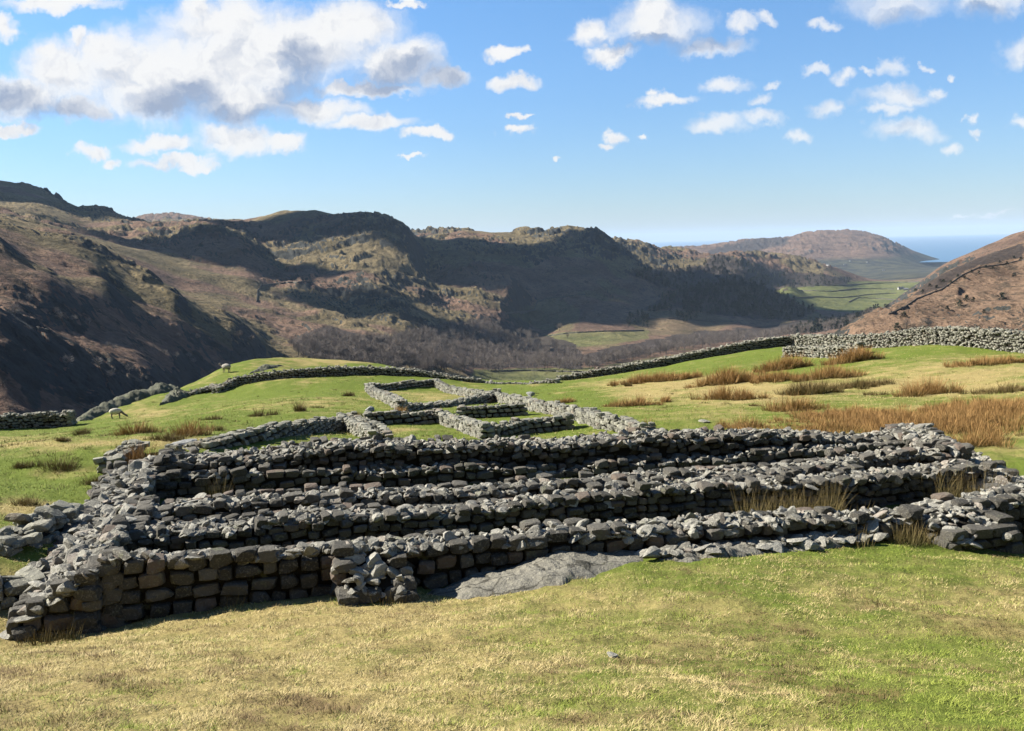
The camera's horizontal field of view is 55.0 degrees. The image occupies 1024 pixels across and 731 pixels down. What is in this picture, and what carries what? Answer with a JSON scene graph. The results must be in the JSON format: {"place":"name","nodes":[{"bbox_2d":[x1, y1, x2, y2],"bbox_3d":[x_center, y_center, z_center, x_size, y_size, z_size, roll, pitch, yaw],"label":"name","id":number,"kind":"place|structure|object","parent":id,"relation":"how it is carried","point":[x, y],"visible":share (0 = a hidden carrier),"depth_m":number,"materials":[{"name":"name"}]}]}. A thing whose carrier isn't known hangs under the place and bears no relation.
{"place":"outdoors","nodes":[
{"label":"outdoors","id":0,"kind":"place"},
{"bbox_2d":[12,619,85,647],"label":"dead grass","id":1,"kind":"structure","parent":0,"point":[67,635],"depth_m":14.03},
{"bbox_2d":[369,592,407,607],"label":"dead grass","id":2,"kind":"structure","parent":0,"point":[391,603],"depth_m":14.72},
{"bbox_2d":[0,345,1023,730],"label":"ground","id":3,"kind":"structure","parent":0,"point":[324,387],"depth_m":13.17,"materials":[{"name":"plant"}]},
{"bbox_2d":[0,630,13,639],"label":"loose stone","id":4,"kind":"object","parent":3,"relation":"on","point":[4,635],"visible":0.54,"depth_m":14.30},
{"bbox_2d":[0,565,45,609],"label":"rubble wall","id":5,"kind":"structure","parent":3,"relation":"on","point":[13,588],"depth_m":15.46,"materials":[{"name":"stone"}]},
{"bbox_2d":[10,457,42,468],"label":"rush clump","id":6,"kind":"object","parent":3,"relation":"on","point":[18,465],"visible":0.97,"depth_m":27.06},
{"bbox_2d":[9,493,45,506],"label":"rush clump","id":7,"kind":"object","parent":3,"relation":"on","point":[22,502],"visible":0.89,"depth_m":21.84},
{"bbox_2d":[0,410,77,428],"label":"enclosure wall","id":8,"kind":"structure","parent":3,"relation":"on","point":[39,419],"depth_m":61.42,"materials":[{"name":"stone"}]},
{"bbox_2d":[0,500,83,556],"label":"rubble wall","id":9,"kind":"structure","parent":3,"relation":"on","point":[49,522],"depth_m":18.24,"materials":[{"name":"stone"}]},
{"bbox_2d":[27,448,83,472],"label":"rush clump","id":10,"kind":"object","parent":3,"relation":"on","point":[69,467],"visible":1,"depth_m":26.82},
{"bbox_2d":[56,435,70,441],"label":"rush clump","id":11,"kind":"object","parent":3,"relation":"on","point":[61,439],"visible":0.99,"depth_m":31.34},
{"bbox_2d":[71,427,92,435],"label":"rush clump","id":12,"kind":"object","parent":3,"relation":"on","point":[82,432],"visible":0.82,"depth_m":45.95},
{"bbox_2d":[5,454,158,641],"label":"granary end wall","id":13,"kind":"structure","parent":3,"relation":"on","point":[66,591],"depth_m":16.00,"materials":[{"name":"stone"}]},
{"bbox_2d":[78,472,98,485],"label":"rush clump","id":14,"kind":"object","parent":3,"relation":"on","point":[89,480],"visible":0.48,"depth_m":25.25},
{"bbox_2d":[109,408,127,418],"bbox_3d":[-25.820,3.129,64.550,1.179,0.702,0.417,-3,7,-15],"label":"sheep","id":15,"kind":"object","parent":3,"relation":"on","point":[114,411],"visible":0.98,"depth_m":64.37},
{"bbox_2d":[93,439,149,472],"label":"ruin wall","id":16,"kind":"structure","parent":3,"relation":"on","point":[115,454],"depth_m":26.94,"materials":[{"name":"stone"}]},
{"bbox_2d":[76,382,175,420],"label":"enclosure wall","id":17,"kind":"structure","parent":3,"relation":"on","point":[128,398],"depth_m":80.52,"materials":[{"name":"stone"}]},
{"bbox_2d":[107,414,171,435],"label":"rush clump","id":18,"kind":"object","parent":3,"relation":"on","point":[138,429],"visible":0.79,"depth_m":33.50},
{"bbox_2d":[117,436,177,464],"bbox_3d":[-10.000,2.381,27.164,1.741,0.915,1.933,5,9,40],"label":"rush clump","id":19,"kind":"object","parent":3,"relation":"on","point":[136,457],"visible":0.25,"depth_m":27.12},
{"bbox_2d":[144,430,190,441],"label":"rush clump","id":20,"kind":"object","parent":3,"relation":"on","point":[164,438],"visible":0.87,"depth_m":30.48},
{"bbox_2d":[159,386,188,405],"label":"rock outcrop","id":21,"kind":"object","parent":3,"relation":"on","point":[172,396],"visible":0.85,"depth_m":79.67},
{"bbox_2d":[171,439,196,444],"bbox_3d":[-9.868,2.324,29.835,0.508,0.150,1.075,3,8,30],"label":"loose stone","id":22,"kind":"object","parent":3,"relation":"on","point":[183,442],"visible":0.7,"depth_m":29.59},
{"bbox_2d":[162,415,214,436],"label":"rush clump","id":23,"kind":"object","parent":3,"relation":"on","point":[192,430],"visible":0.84,"depth_m":32.10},
{"bbox_2d":[173,383,216,395],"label":"enclosure wall","id":24,"kind":"structure","parent":3,"relation":"on","point":[205,389],"depth_m":81.85,"materials":[{"name":"stone"}]},
{"bbox_2d":[164,441,229,450],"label":"ruin wall","id":25,"kind":"structure","parent":3,"relation":"on","point":[188,444],"depth_m":28.95,"materials":[{"name":"stone"}]},
{"bbox_2d":[183,449,230,454],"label":"ruin wall","id":26,"kind":"structure","parent":3,"relation":"on","point":[207,451],"depth_m":28.61,"materials":[{"name":"stone"}]},
{"bbox_2d":[199,414,224,419],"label":"rush clump","id":27,"kind":"object","parent":3,"relation":"on","point":[213,417],"visible":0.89,"depth_m":46.24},
{"bbox_2d":[189,471,234,497],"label":"dead grass","id":28,"kind":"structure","parent":3,"relation":"on","point":[206,489],"depth_m":23.48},
{"bbox_2d":[201,424,225,430],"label":"rush clump","id":29,"kind":"object","parent":3,"relation":"on","point":[219,428],"visible":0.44,"depth_m":38.80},
{"bbox_2d":[219,363,230,372],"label":"sheep","id":30,"kind":"object","parent":3,"relation":"on","point":[226,366],"visible":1,"depth_m":90.08},
{"bbox_2d":[213,592,247,610],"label":"dead grass","id":31,"kind":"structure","parent":3,"relation":"on","point":[230,603],"depth_m":14.96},
{"bbox_2d":[248,407,281,416],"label":"rush clump","id":32,"kind":"object","parent":3,"relation":"on","point":[256,413],"visible":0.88,"depth_m":47.44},
{"bbox_2d":[249,364,281,373],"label":"rock outcrop","id":33,"kind":"object","parent":3,"relation":"on","point":[263,367],"visible":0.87,"depth_m":91.15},
{"bbox_2d":[193,415,349,450],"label":"ruin wall","id":34,"kind":"structure","parent":3,"relation":"on","point":[272,430],"depth_m":32.72,"materials":[{"name":"stone"}]},
{"bbox_2d":[293,399,308,411],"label":"rush clump","id":35,"kind":"object","parent":3,"relation":"on","point":[298,408],"visible":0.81,"depth_m":49.08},
{"bbox_2d":[210,365,477,393],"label":"enclosure wall","id":36,"kind":"structure","parent":3,"relation":"on","point":[336,370],"depth_m":85.72,"materials":[{"name":"stone"}]},
{"bbox_2d":[341,389,354,395],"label":"rush clump","id":37,"kind":"object","parent":3,"relation":"on","point":[347,393],"visible":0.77,"depth_m":72.31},
{"bbox_2d":[336,411,392,439],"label":"ruin wall","id":38,"kind":"structure","parent":3,"relation":"on","point":[357,425],"depth_m":35.38,"materials":[{"name":"stone"}]},
{"bbox_2d":[364,383,408,410],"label":"ruin wall","id":39,"kind":"structure","parent":3,"relation":"on","point":[391,399],"depth_m":58.96,"materials":[{"name":"stone"}]},
{"bbox_2d":[386,404,408,412],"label":"rush clump","id":40,"kind":"object","parent":3,"relation":"on","point":[398,409],"visible":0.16,"depth_m":49.07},
{"bbox_2d":[362,408,442,423],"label":"ruin wall","id":41,"kind":"structure","parent":3,"relation":"on","point":[401,417],"depth_m":44.02,"materials":[{"name":"stone"}]},
{"bbox_2d":[369,378,438,389],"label":"ruin wall","id":42,"kind":"structure","parent":3,"relation":"on","point":[405,384],"depth_m":80.56,"materials":[{"name":"stone"}]},
{"bbox_2d":[396,397,468,411],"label":"ruin wall","id":43,"kind":"structure","parent":3,"relation":"on","point":[431,404],"depth_m":53.79,"materials":[{"name":"stone"}]},
{"bbox_2d":[434,410,495,438],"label":"ruin wall","id":44,"kind":"structure","parent":3,"relation":"on","point":[476,428],"depth_m":39.24,"materials":[{"name":"stone"}]},
{"bbox_2d":[459,388,501,404],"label":"ruin wall","id":45,"kind":"structure","parent":3,"relation":"on","point":[487,397],"depth_m":61.65,"materials":[{"name":"stone"}]},
{"bbox_2d":[456,401,528,417],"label":"ruin wall","id":46,"kind":"structure","parent":3,"relation":"on","point":[496,410],"depth_m":46.91,"materials":[{"name":"stone"}]},
{"bbox_2d":[0,344,1023,521],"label":"grass","id":47,"kind":"structure","parent":3,"relation":"on","point":[237,411],"depth_m":46.27,"materials":[{"name":"plant"}]},
{"bbox_2d":[0,349,1023,460],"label":"tussock grass","id":48,"kind":"structure","parent":3,"relation":"on","point":[702,402],"depth_m":48.88,"materials":[{"name":"plant"}]},
{"bbox_2d":[477,378,560,383],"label":"enclosure wall","id":49,"kind":"structure","parent":3,"relation":"on","point":[547,380],"depth_m":86.25,"materials":[{"name":"stone"}]},
{"bbox_2d":[153,424,905,498],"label":"granary wall","id":50,"kind":"structure","parent":3,"relation":"on","point":[407,461],"depth_m":26.23,"materials":[{"name":"stone"}]},
{"bbox_2d":[494,412,574,435],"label":"ruin wall","id":51,"kind":"structure","parent":3,"relation":"on","point":[516,425],"depth_m":38.94,"materials":[{"name":"stone"}]},
{"bbox_2d":[426,550,646,599],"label":"bedrock slab","id":52,"kind":"structure","parent":3,"relation":"on","point":[559,567],"depth_m":15.67,"materials":[{"name":"stone"}]},
{"bbox_2d":[433,379,655,432],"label":"ruin wall","id":53,"kind":"structure","parent":3,"relation":"on","point":[594,417],"depth_m":44.21,"materials":[{"name":"stone"}]},
{"bbox_2d":[84,602,1012,720],"bbox_3d":[0.776,2.962,10.259,12.380,1.618,6.320,-1,7,0],"label":"brown moss","id":54,"kind":"object","parent":3,"relation":"on","point":[332,694],"visible":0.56,"depth_m":9.09,"materials":[{"name":"plant"}]},
{"bbox_2d":[133,438,974,522],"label":"granary wall","id":55,"kind":"structure","parent":3,"relation":"on","point":[200,505],"depth_m":21.22,"materials":[{"name":"stone"}]},
{"bbox_2d":[96,483,1023,628],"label":"granary wall","id":56,"kind":"structure","parent":3,"relation":"on","point":[139,584],"depth_m":16.05,"materials":[{"name":"stone"}]},
{"bbox_2d":[127,459,999,552],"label":"granary wall","id":57,"kind":"structure","parent":3,"relation":"on","point":[633,499],"depth_m":20.10,"materials":[{"name":"stone"}]},
{"bbox_2d":[553,396,576,402],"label":"rush clump","id":58,"kind":"object","parent":3,"relation":"on","point":[564,400],"visible":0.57,"depth_m":57.81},
{"bbox_2d":[607,652,618,657],"bbox_3d":[1.034,2.991,10.130,0.077,0.064,0.149,-5,8,-26],"label":"loose stone","id":59,"kind":"object","parent":3,"relation":"on","point":[612,654],"visible":0.86,"depth_m":10.10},
{"bbox_2d":[602,393,665,406],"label":"rush clump","id":60,"kind":"object","parent":3,"relation":"on","point":[631,403],"visible":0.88,"depth_m":50.70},
{"bbox_2d":[607,368,703,386],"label":"rush clump","id":61,"kind":"object","parent":3,"relation":"on","point":[659,377],"visible":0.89,"depth_m":74.06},
{"bbox_2d":[658,395,672,402],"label":"rush clump","id":62,"kind":"object","parent":3,"relation":"on","point":[666,399],"visible":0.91,"depth_m":52.13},
{"bbox_2d":[556,334,793,380],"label":"enclosure wall","id":63,"kind":"structure","parent":3,"relation":"on","point":[755,344],"depth_m":94.50,"materials":[{"name":"stone"}]},
{"bbox_2d":[682,364,769,387],"bbox_3d":[14.214,0.529,64.419,6.277,1.835,3.712,-1,7,0],"label":"rush clump","id":64,"kind":"object","parent":3,"relation":"on","point":[733,376],"visible":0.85,"depth_m":63.93,"materials":[{"name":"plant"}]},
{"bbox_2d":[686,381,776,400],"bbox_3d":[11.375,1.271,50.947,4.592,1.167,2.551,-1,7,0],"label":"rush clump","id":65,"kind":"object","parent":3,"relation":"on","point":[720,394],"visible":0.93,"depth_m":50.78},
{"bbox_2d":[712,412,768,428],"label":"rush clump","id":66,"kind":"object","parent":3,"relation":"on","point":[740,422],"visible":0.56,"depth_m":36.71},
{"bbox_2d":[634,530,889,562],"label":"bedrock pavement","id":67,"kind":"structure","parent":3,"relation":"on","point":[685,551],"depth_m":17.00,"materials":[{"name":"stone"}]},
{"bbox_2d":[747,369,797,383],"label":"rush clump","id":68,"kind":"object","parent":3,"relation":"on","point":[776,377],"visible":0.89,"depth_m":62.51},
{"bbox_2d":[749,352,815,373],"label":"rush clump","id":69,"kind":"object","parent":3,"relation":"on","point":[786,362],"visible":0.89,"depth_m":72.33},
{"bbox_2d":[757,390,831,411],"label":"rush clump","id":70,"kind":"object","parent":3,"relation":"on","point":[799,405],"visible":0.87,"depth_m":42.45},
{"bbox_2d":[781,345,833,357],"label":"turret wall","id":71,"kind":"structure","parent":3,"relation":"on","point":[816,351],"depth_m":82.78,"materials":[{"name":"stone"}]},
{"bbox_2d":[772,371,846,395],"bbox_3d":[15.985,0.873,52.639,3.862,1.440,3.061,3,8,30],"label":"rush clump","id":72,"kind":"object","parent":3,"relation":"on","point":[821,387],"visible":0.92,"depth_m":52.29,"materials":[{"name":"plant"}]},
{"bbox_2d":[788,360,868,381],"bbox_3d":[19.764,0.256,61.355,5.294,1.503,3.288,0,7,10],"label":"rush clump","id":73,"kind":"object","parent":3,"relation":"on","point":[833,372],"visible":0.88,"depth_m":60.93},
{"bbox_2d":[830,341,866,357],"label":"turret wall","id":74,"kind":"structure","parent":3,"relation":"on","point":[843,347],"depth_m":78.56,"materials":[{"name":"stone"}]},
{"bbox_2d":[837,566,860,602],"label":"sparse rush","id":75,"kind":"object","parent":3,"relation":"on","point":[845,592],"visible":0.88,"depth_m":13.35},
{"bbox_2d":[819,344,886,364],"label":"rush clump","id":76,"kind":"object","parent":3,"relation":"on","point":[855,356],"visible":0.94,"depth_m":70.86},
{"bbox_2d":[827,376,896,389],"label":"rush clump","id":77,"kind":"object","parent":3,"relation":"on","point":[861,384],"visible":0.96,"depth_m":54.61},
{"bbox_2d":[716,400,1023,441],"bbox_3d":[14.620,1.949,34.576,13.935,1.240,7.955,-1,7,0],"label":"rush bed","id":78,"kind":"object","parent":3,"relation":"on","point":[953,424],"visible":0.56,"depth_m":34.52,"materials":[{"name":"plant"}]},
{"bbox_2d":[863,390,890,395],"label":"rush clump","id":79,"kind":"object","parent":3,"relation":"on","point":[873,393],"visible":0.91,"depth_m":49.64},
{"bbox_2d":[845,515,941,550],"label":"dead grass","id":80,"kind":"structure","parent":3,"relation":"on","point":[903,540],"depth_m":17.81,"materials":[{"name":"plant"}]},
{"bbox_2d":[856,589,941,608],"bbox_3d":[5.205,3.119,13.187,1.209,0.323,0.857,-5,8,-26],"label":"sparse rush","id":81,"kind":"object","parent":3,"relation":"on","point":[892,602],"visible":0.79,"depth_m":13.17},
{"bbox_2d":[790,325,1023,352],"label":"enclosure wall","id":82,"kind":"structure","parent":3,"relation":"on","point":[1002,339],"depth_m":76.37,"materials":[{"name":"stone"}]},
{"bbox_2d":[889,373,965,396],"bbox_3d":[20.253,0.876,48.022,3.973,1.375,3.015,-6,8,-30],"label":"rush clump","id":83,"kind":"object","parent":3,"relation":"on","point":[924,389],"visible":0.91,"depth_m":47.73,"materials":[{"name":"plant"}]},
{"bbox_2d":[885,423,1023,520],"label":"granary end wall","id":84,"kind":"structure","parent":3,"relation":"on","point":[910,434],"depth_m":28.05,"materials":[{"name":"stone"}]},
{"bbox_2d":[890,392,1023,416],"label":"rush bed","id":85,"kind":"object","parent":3,"relation":"on","point":[993,403],"visible":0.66,"depth_m":38.17,"materials":[{"name":"plant"}]},
{"bbox_2d":[907,459,1016,500],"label":"dead grass","id":86,"kind":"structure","parent":3,"relation":"on","point":[957,493],"depth_m":21.89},
{"bbox_2d":[942,353,1023,367],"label":"rush clump","id":87,"kind":"object","parent":3,"relation":"on","point":[996,360],"visible":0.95,"depth_m":59.00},
{"bbox_2d":[952,428,1018,448],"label":"rush clump","id":88,"kind":"object","parent":3,"relation":"on","point":[974,441],"visible":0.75,"depth_m":30.59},
{"bbox_2d":[957,380,1023,394],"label":"rush clump","id":89,"kind":"object","parent":3,"relation":"on","point":[1008,389],"visible":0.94,"depth_m":45.24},
{"bbox_2d":[0,180,1023,417],"bbox_3d":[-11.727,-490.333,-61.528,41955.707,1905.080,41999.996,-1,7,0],"label":"hills","id":90,"kind":"structure","parent":0,"point":[139,291],"depth_m":1817.09,"materials":[{"name":"plant"}]},
{"bbox_2d":[7,302,20,317],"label":"birch tree","id":91,"kind":"object","parent":90,"relation":"on","point":[16,309],"visible":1,"depth_m":481.82,"materials":[{"name":"grey plant"}]},
{"bbox_2d":[62,353,74,367],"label":"birch tree","id":92,"kind":"object","parent":90,"relation":"on","point":[67,358],"visible":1,"depth_m":465.73,"materials":[{"name":"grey plant"}]},
{"bbox_2d":[92,356,102,367],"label":"birch tree","id":93,"kind":"object","parent":90,"relation":"on","point":[95,359],"visible":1,"depth_m":536.30,"materials":[{"name":"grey plant"}]},
{"bbox_2d":[256,281,311,301],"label":"field wall","id":94,"kind":"structure","parent":90,"relation":"on","point":[281,283],"depth_m":1745.49,"materials":[{"name":"stone"}]},
{"bbox_2d":[297,347,308,355],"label":"bare tree","id":95,"kind":"object","parent":90,"relation":"on","point":[303,353],"visible":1,"depth_m":1102.27,"materials":[{"name":"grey plant"}]},
{"bbox_2d":[311,349,321,358],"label":"bare tree","id":96,"kind":"object","parent":90,"relation":"on","point":[315,353],"visible":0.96,"depth_m":1079.18,"materials":[{"name":"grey plant"}]},
{"bbox_2d":[329,348,339,355],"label":"bare tree","id":97,"kind":"object","parent":90,"relation":"on","point":[333,353],"visible":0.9,"depth_m":1092.66,"materials":[{"name":"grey plant"}]},
{"bbox_2d":[393,356,401,367],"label":"bare tree","id":98,"kind":"object","parent":90,"relation":"on","point":[398,362],"visible":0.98,"depth_m":1104.97,"materials":[{"name":"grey plant"}]},
{"bbox_2d":[458,359,468,371],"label":"bare tree","id":99,"kind":"object","parent":90,"relation":"on","point":[465,361],"visible":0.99,"depth_m":1151.82,"materials":[{"name":"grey plant"}]},
{"bbox_2d":[491,369,583,371],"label":"field wall","id":100,"kind":"structure","parent":90,"relation":"on","point":[534,370],"depth_m":1280.17,"materials":[{"name":"stone"}]},
{"bbox_2d":[505,294,585,314],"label":"field wall","id":101,"kind":"structure","parent":90,"relation":"on","point":[524,311],"depth_m":2276.32,"materials":[{"name":"stone"}]},
{"bbox_2d":[287,304,891,369],"bbox_3d":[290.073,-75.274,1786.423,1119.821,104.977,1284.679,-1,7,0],"label":"woodland","id":102,"kind":"object","parent":90,"relation":"on","point":[559,361],"visible":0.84,"depth_m":1451.18,"materials":[{"name":"plant"}]},
{"bbox_2d":[547,330,643,336],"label":"field wall","id":103,"kind":"structure","parent":90,"relation":"on","point":[595,331],"depth_m":1927.05,"materials":[{"name":"stone"}]},
{"bbox_2d":[639,316,738,321],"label":"field wall","id":104,"kind":"structure","parent":90,"relation":"on","point":[692,319],"depth_m":2210.82,"materials":[{"name":"stone"}]},
{"bbox_2d":[626,254,889,333],"bbox_3d":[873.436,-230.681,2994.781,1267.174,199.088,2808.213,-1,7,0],"label":"dark wood","id":105,"kind":"object","parent":90,"relation":"on","point":[738,305],"visible":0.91,"depth_m":2449.97,"materials":[{"name":"plant"}]},
{"bbox_2d":[799,288,884,291],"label":"field wall","id":106,"kind":"structure","parent":90,"relation":"on","point":[843,289],"depth_m":4012.27,"materials":[{"name":"stone"}]},
{"bbox_2d":[789,293,895,298],"bbox_3d":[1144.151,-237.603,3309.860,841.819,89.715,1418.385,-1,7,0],"label":"field wall","id":107,"kind":"structure","parent":90,"relation":"on","point":[839,297],"depth_m":3746.71,"materials":[{"name":"stone"}]},
{"bbox_2d":[811,282,905,284],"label":"field wall","id":108,"kind":"structure","parent":90,"relation":"on","point":[865,283],"depth_m":4361.79,"materials":[{"name":"stone"}]},
{"bbox_2d":[849,297,894,301],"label":"field wall","id":109,"kind":"structure","parent":90,"relation":"on","point":[871,298],"depth_m":3813.22,"materials":[{"name":"stone"}]},
{"bbox_2d":[888,259,1023,314],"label":"field wall","id":110,"kind":"structure","parent":90,"relation":"on","point":[905,306],"depth_m":827.43,"materials":[{"name":"stone"}]},
{"bbox_2d":[996,292,1006,298],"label":"dark bush","id":111,"kind":"object","parent":90,"relation":"on","point":[1001,295],"visible":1,"depth_m":774.70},
{"bbox_2d":[0,0,1023,241],"label":"sky","id":112,"kind":"structure","parent":0,"point":[643,120],"materials":[{"name":"blue"}]},
{"bbox_2d":[718,474,869,512],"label":"dead grass","id":113,"kind":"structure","parent":0,"point":[822,503],"depth_m":20.32,"materials":[{"name":"plant"}]},
{"bbox_2d":[647,234,1010,261],"bbox_3d":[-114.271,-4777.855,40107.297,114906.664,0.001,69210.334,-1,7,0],"label":"sea","id":114,"kind":"structure","parent":0,"point":[944,248],"depth_m":23991.32,"materials":[{"name":"blue liquid"}]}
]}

